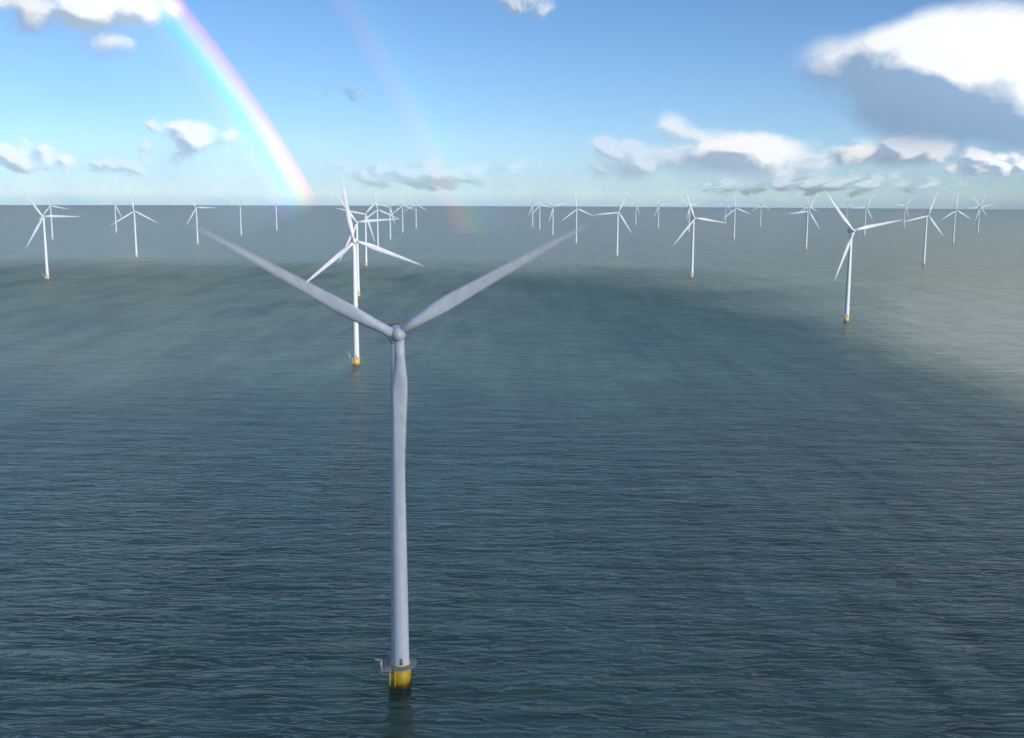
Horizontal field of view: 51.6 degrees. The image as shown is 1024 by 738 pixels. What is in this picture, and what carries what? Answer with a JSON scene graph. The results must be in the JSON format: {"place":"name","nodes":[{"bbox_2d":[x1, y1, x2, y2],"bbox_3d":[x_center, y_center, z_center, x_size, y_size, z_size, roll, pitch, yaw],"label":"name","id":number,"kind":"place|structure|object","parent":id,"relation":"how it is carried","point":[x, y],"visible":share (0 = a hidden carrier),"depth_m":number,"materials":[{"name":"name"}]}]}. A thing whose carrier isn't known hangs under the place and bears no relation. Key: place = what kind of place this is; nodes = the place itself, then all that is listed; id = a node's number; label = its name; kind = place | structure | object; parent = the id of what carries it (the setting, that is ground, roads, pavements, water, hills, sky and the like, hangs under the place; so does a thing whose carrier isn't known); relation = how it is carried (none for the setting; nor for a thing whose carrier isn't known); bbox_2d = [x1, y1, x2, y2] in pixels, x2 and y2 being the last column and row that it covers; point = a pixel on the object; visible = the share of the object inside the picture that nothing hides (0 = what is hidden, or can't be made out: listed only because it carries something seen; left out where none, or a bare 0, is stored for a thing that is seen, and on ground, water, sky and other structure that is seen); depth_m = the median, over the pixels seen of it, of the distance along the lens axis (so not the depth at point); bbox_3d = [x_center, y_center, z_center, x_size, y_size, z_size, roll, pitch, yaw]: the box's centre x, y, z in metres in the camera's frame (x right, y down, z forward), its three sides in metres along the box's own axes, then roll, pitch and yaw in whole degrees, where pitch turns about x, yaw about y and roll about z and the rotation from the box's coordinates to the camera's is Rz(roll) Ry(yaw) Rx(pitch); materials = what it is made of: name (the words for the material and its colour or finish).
{"place":"outdoors","nodes":[
{"label":"outdoors","id":0,"kind":"place"},
{"bbox_2d":[0,144,72,171],"bbox_3d":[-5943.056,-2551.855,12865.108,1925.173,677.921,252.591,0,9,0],"label":"cloud","id":1,"kind":"structure","parent":0,"point":[14,158],"depth_m":12776.63,"materials":[{"name":"white"}]},
{"bbox_2d":[0,0,178,50],"bbox_3d":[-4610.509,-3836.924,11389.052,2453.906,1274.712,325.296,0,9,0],"label":"cloud","id":2,"kind":"structure","parent":0,"point":[99,18],"depth_m":11305.18,"materials":[{"name":"white"}]},
{"bbox_2d":[142,120,234,158],"bbox_3d":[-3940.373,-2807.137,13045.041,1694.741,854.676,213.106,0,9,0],"label":"cloud","id":3,"kind":"structure","parent":0,"point":[189,137],"depth_m":12952.62,"materials":[{"name":"white"}]},
{"bbox_2d":[0,205,1023,737],"bbox_3d":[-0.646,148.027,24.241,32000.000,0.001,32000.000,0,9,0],"label":"water surface","id":4,"kind":"object","parent":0,"point":[748,483],"visible":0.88,"depth_m":574.06,"materials":[{"name":"blue liquid"}]},
{"bbox_2d":[20,185,78,279],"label":"wind turbine","id":5,"kind":"object","parent":4,"relation":"on","point":[46,275],"visible":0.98,"depth_m":1856.05,"materials":[{"name":"grey metal"}]},
{"bbox_2d":[40,188,70,239],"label":"wind turbine","id":6,"kind":"object","parent":4,"relation":"on","point":[50,206],"visible":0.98,"depth_m":3460.10,"materials":[{"name":"grey metal"}]},
{"bbox_2d":[100,193,121,232],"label":"wind turbine","id":7,"kind":"object","parent":4,"relation":"on","point":[114,204],"visible":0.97,"depth_m":4093.18,"materials":[{"name":"grey metal"}]},
{"bbox_2d":[110,189,156,257],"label":"wind turbine","id":8,"kind":"object","parent":4,"relation":"on","point":[135,237],"visible":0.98,"depth_m":2511.47,"materials":[{"name":"grey metal"}]},
{"bbox_2d":[184,190,213,244],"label":"wind turbine","id":9,"kind":"object","parent":4,"relation":"on","point":[197,242],"visible":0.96,"depth_m":3173.91,"materials":[{"name":"grey metal"}]},
{"bbox_2d":[225,197,251,235],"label":"wind turbine","id":10,"kind":"object","parent":4,"relation":"on","point":[240,233],"visible":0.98,"depth_m":3874.86,"materials":[{"name":"grey metal"}]},
{"bbox_2d":[263,197,287,230],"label":"wind turbine","id":11,"kind":"object","parent":4,"relation":"on","point":[276,229],"visible":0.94,"depth_m":4398.25,"materials":[{"name":"grey metal"}]},
{"bbox_2d":[297,170,422,365],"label":"wind turbine","id":12,"kind":"object","parent":4,"relation":"on","point":[355,358],"visible":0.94,"depth_m":926.32,"materials":[{"name":"grey metal"}]},
{"bbox_2d":[337,192,384,266],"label":"wind turbine","id":13,"kind":"object","parent":4,"relation":"on","point":[365,232],"visible":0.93,"depth_m":2233.22,"materials":[{"name":"grey metal"}]},
{"bbox_2d":[331,187,394,297],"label":"wind turbine","id":14,"kind":"object","parent":4,"relation":"on","point":[357,247],"visible":0.73,"depth_m":1555.23,"materials":[{"name":"grey metal"}]},
{"bbox_2d":[368,188,395,246],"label":"wind turbine","id":15,"kind":"object","parent":4,"relation":"on","point":[377,209],"visible":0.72,"depth_m":2917.31,"materials":[{"name":"grey metal"}]},
{"bbox_2d":[372,194,402,239],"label":"wind turbine","id":16,"kind":"object","parent":4,"relation":"on","point":[389,237],"visible":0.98,"depth_m":3550.30,"materials":[{"name":"grey metal"}]},
{"bbox_2d":[189,223,590,691],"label":"wind turbine","id":17,"kind":"object","parent":4,"relation":"on","point":[399,665],"visible":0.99,"depth_m":309.72,"materials":[{"name":"grey metal"}]},
{"bbox_2d":[391,194,416,232],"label":"wind turbine","id":18,"kind":"object","parent":4,"relation":"on","point":[402,212],"visible":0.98,"depth_m":4226.63,"materials":[{"name":"grey metal"}]},
{"bbox_2d":[405,197,426,228],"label":"wind turbine","id":19,"kind":"object","parent":4,"relation":"on","point":[415,213],"visible":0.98,"depth_m":4752.55,"materials":[{"name":"grey metal"}]},
{"bbox_2d":[527,197,542,227],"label":"wind turbine","id":20,"kind":"object","parent":4,"relation":"on","point":[532,210],"visible":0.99,"depth_m":5061.22,"materials":[{"name":"grey metal"}]},
{"bbox_2d":[531,192,551,229],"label":"wind turbine","id":21,"kind":"object","parent":4,"relation":"on","point":[539,211],"visible":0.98,"depth_m":4634.44,"materials":[{"name":"grey metal"}]},
{"bbox_2d":[544,197,568,235],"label":"wind turbine","id":22,"kind":"object","parent":4,"relation":"on","point":[552,213],"visible":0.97,"depth_m":4004.73,"materials":[{"name":"grey metal"}]},
{"bbox_2d":[562,192,592,243],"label":"wind turbine","id":23,"kind":"object","parent":4,"relation":"on","point":[576,241],"visible":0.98,"depth_m":3328.57,"materials":[{"name":"grey metal"}]},
{"bbox_2d":[595,188,630,256],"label":"wind turbine","id":24,"kind":"object","parent":4,"relation":"on","point":[616,253],"visible":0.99,"depth_m":2632.31,"materials":[{"name":"grey metal"}]},
{"bbox_2d":[627,200,639,224],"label":"wind turbine","id":25,"kind":"object","parent":4,"relation":"on","point":[635,211],"visible":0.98,"depth_m":5500.32,"materials":[{"name":"grey metal"}]},
{"bbox_2d":[653,196,669,228],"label":"wind turbine","id":26,"kind":"object","parent":4,"relation":"on","point":[658,211],"visible":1,"depth_m":4975.67,"materials":[{"name":"grey metal"}]},
{"bbox_2d":[683,200,701,231],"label":"wind turbine","id":27,"kind":"object","parent":4,"relation":"on","point":[689,212],"visible":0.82,"depth_m":4497.94,"materials":[{"name":"grey metal"}]},
{"bbox_2d":[675,188,724,277],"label":"wind turbine","id":28,"kind":"object","parent":4,"relation":"on","point":[693,218],"visible":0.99,"depth_m":1962.36,"materials":[{"name":"grey metal"}]},
{"bbox_2d":[717,195,730,222],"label":"wind turbine","id":29,"kind":"object","parent":4,"relation":"on","point":[725,209],"visible":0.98,"depth_m":6112.24,"materials":[{"name":"grey metal"}]},
{"bbox_2d":[722,193,751,239],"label":"wind turbine","id":30,"kind":"object","parent":4,"relation":"on","point":[733,237],"visible":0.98,"depth_m":3699.69,"materials":[{"name":"grey metal"}]},
{"bbox_2d":[754,198,768,226],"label":"wind turbine","id":31,"kind":"object","parent":4,"relation":"on","point":[760,211],"visible":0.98,"depth_m":5336.85,"materials":[{"name":"grey metal"}]},
{"bbox_2d":[790,193,819,249],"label":"wind turbine","id":32,"kind":"object","parent":4,"relation":"on","point":[807,211],"visible":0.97,"depth_m":3030.80,"materials":[{"name":"grey metal"}]},
{"bbox_2d":[825,191,900,321],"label":"wind turbine","id":33,"kind":"object","parent":4,"relation":"on","point":[851,231],"visible":0.98,"depth_m":1273.12,"materials":[{"name":"grey metal"}]},
{"bbox_2d":[861,194,874,235],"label":"wind turbine","id":34,"kind":"object","parent":4,"relation":"on","point":[865,215],"visible":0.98,"depth_m":4119.88,"materials":[{"name":"grey metal"}]},
{"bbox_2d":[897,196,913,228],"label":"wind turbine","id":35,"kind":"object","parent":4,"relation":"on","point":[904,211],"visible":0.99,"depth_m":5160.99,"materials":[{"name":"grey metal"}]},
{"bbox_2d":[904,190,942,264],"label":"wind turbine","id":36,"kind":"object","parent":4,"relation":"on","point":[923,261],"visible":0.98,"depth_m":2364.80,"materials":[{"name":"grey metal"}]},
{"bbox_2d":[942,191,968,243],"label":"wind turbine","id":37,"kind":"object","parent":4,"relation":"on","point":[955,210],"visible":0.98,"depth_m":3428.87,"materials":[{"name":"grey metal"}]},
{"bbox_2d":[974,198,993,233],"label":"wind turbine","id":38,"kind":"object","parent":4,"relation":"on","point":[979,207],"visible":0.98,"depth_m":4424.88,"materials":[{"name":"grey metal"}]},
{"bbox_2d":[0,177,1023,209],"bbox_3d":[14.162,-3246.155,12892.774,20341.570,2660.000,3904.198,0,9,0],"label":"horizon haze","id":39,"kind":"structure","parent":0,"point":[67,192],"depth_m":14575.34,"materials":[{"name":"white"}]},
{"bbox_2d":[0,0,1023,196],"label":"sky","id":40,"kind":"structure","parent":0,"point":[402,95],"materials":[{"name":"blue"}]},
{"bbox_2d":[499,0,549,15],"bbox_3d":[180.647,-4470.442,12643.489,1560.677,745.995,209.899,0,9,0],"label":"cloud","id":41,"kind":"structure","parent":0,"point":[517,6],"depth_m":12616.69,"materials":[{"name":"white"}]},
{"bbox_2d":[593,137,678,173],"bbox_3d":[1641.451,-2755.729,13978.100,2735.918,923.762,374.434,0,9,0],"label":"cloud","id":42,"kind":"structure","parent":0,"point":[629,156],"depth_m":13844.61,"materials":[{"name":"white"}]},
{"bbox_2d":[658,117,829,174],"bbox_3d":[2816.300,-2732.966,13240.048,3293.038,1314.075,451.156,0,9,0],"label":"cloud","id":43,"kind":"structure","parent":0,"point":[741,153],"depth_m":13107.75,"materials":[{"name":"white"}]},
{"bbox_2d":[829,139,955,163],"bbox_3d":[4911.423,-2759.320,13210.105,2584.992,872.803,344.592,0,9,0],"label":"cloud","id":44,"kind":"structure","parent":0,"point":[885,151],"depth_m":13120.23,"materials":[{"name":"white"}]},
{"bbox_2d":[808,3,1023,147],"bbox_3d":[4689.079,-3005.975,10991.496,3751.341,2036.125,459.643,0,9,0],"label":"cloud","id":45,"kind":"structure","parent":0,"point":[947,76],"depth_m":10843.80,"materials":[{"name":"white"}]},
{"bbox_2d":[937,147,1023,173],"bbox_3d":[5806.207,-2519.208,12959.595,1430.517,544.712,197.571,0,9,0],"label":"cloud","id":46,"kind":"structure","parent":0,"point":[973,160],"depth_m":12909.14,"materials":[{"name":"white"}]}
]}

